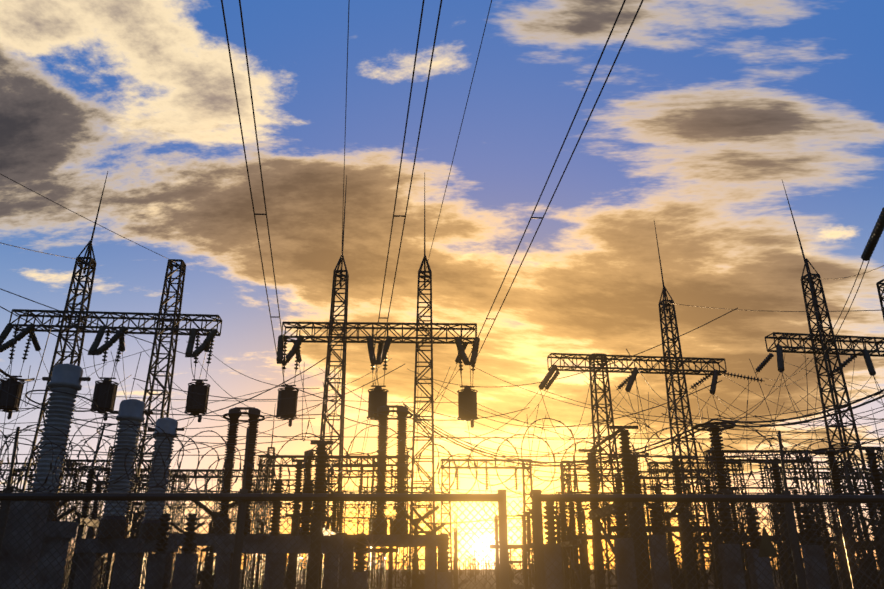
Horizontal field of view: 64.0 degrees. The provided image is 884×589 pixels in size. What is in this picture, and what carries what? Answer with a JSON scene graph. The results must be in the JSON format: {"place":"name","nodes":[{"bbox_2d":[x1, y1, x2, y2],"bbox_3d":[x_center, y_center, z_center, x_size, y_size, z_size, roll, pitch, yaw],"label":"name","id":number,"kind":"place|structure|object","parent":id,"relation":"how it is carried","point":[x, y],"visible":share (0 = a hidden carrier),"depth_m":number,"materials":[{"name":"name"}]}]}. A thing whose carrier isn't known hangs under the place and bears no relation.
{"place":"outdoors","nodes":[
{"label":"outdoors","id":0,"kind":"place"},
{"bbox_2d":[0,323,883,565],"bbox_3d":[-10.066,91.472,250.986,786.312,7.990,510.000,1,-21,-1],"label":"background bus wires","id":1,"kind":"object","parent":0,"point":[747,462],"visible":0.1,"depth_m":26.32,"materials":[{"name":"grey metal"}]},
{"bbox_2d":[0,0,883,568],"label":"sky","id":2,"kind":"structure","parent":0,"point":[695,129],"materials":[{"name":"blue"}]},
{"bbox_2d":[61,569,882,588],"bbox_3d":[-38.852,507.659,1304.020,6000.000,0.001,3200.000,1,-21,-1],"label":"gravel ground","id":3,"kind":"structure","parent":0,"point":[491,581],"depth_m":103.79,"materials":[{"name":"grey gravel"}]},
{"bbox_2d":[0,501,830,588],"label":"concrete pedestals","id":4,"kind":"object","parent":3,"relation":"on","point":[328,563],"visible":0.79,"depth_m":10.04,"materials":[{"name":"grey concrete"}]},
{"bbox_2d":[0,403,883,588],"bbox_3d":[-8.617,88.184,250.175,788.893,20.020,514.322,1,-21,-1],"label":"switchgear","id":5,"kind":"object","parent":3,"relation":"on","point":[625,462],"visible":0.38,"depth_m":28.52,"materials":[{"name":"metal"}]},
{"bbox_2d":[0,427,883,588],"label":"chain link fence","id":6,"kind":"object","parent":3,"relation":"on","point":[786,498],"visible":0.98,"depth_m":5.12,"materials":[{"name":"grey metal"}]},
{"bbox_2d":[0,416,883,505],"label":"razor wire coil","id":7,"kind":"object","parent":6,"relation":"on","point":[6,437],"visible":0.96,"depth_m":5.28,"materials":[{"name":"grey metal"}]},
{"bbox_2d":[758,525,778,556],"bbox_3d":[2.351,1.787,5.130,0.150,0.220,0.003,1,-21,-1],"label":"warning sign","id":8,"kind":"object","parent":6,"relation":"attached to","point":[767,549],"visible":1,"depth_m":5.11,"materials":[{"name":"metal"}]},
{"bbox_2d":[0,171,883,588],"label":"steel gantry lattice","id":9,"kind":"object","parent":3,"relation":"on","point":[600,359],"visible":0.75,"depth_m":29.63,"materials":[{"name":"grey metal"}]},
{"bbox_2d":[0,376,477,427],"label":"wave traps","id":10,"kind":"object","parent":9,"relation":"hanging from","point":[377,398],"visible":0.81,"depth_m":27.61,"materials":[{"name":"paint"}]},
{"bbox_2d":[0,0,883,518],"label":"conductors","id":11,"kind":"object","parent":9,"relation":"attached to","point":[806,422],"visible":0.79,"depth_m":21.64,"materials":[{"name":"grey metal"}]},
{"bbox_2d":[0,207,883,393],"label":"insulator strings","id":12,"kind":"object","parent":9,"relation":"attached to","point":[866,255],"visible":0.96,"depth_m":28.37,"materials":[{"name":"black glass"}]},
{"bbox_2d":[25,377,860,588],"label":"electrical insulators","id":13,"kind":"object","parent":3,"relation":"on","point":[236,413],"depth_m":18.88,"materials":[{"name":"brown ceramic"}]},
{"bbox_2d":[30,363,177,519],"bbox_3d":[-5.605,2.756,12.368,0.687,2.160,4.085,-1,-21,4],"label":"current transformer porcelain","id":14,"kind":"object","parent":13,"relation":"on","point":[65,377],"visible":0.75,"depth_m":11.89,"materials":[{"name":"grey ceramic"}]}
]}

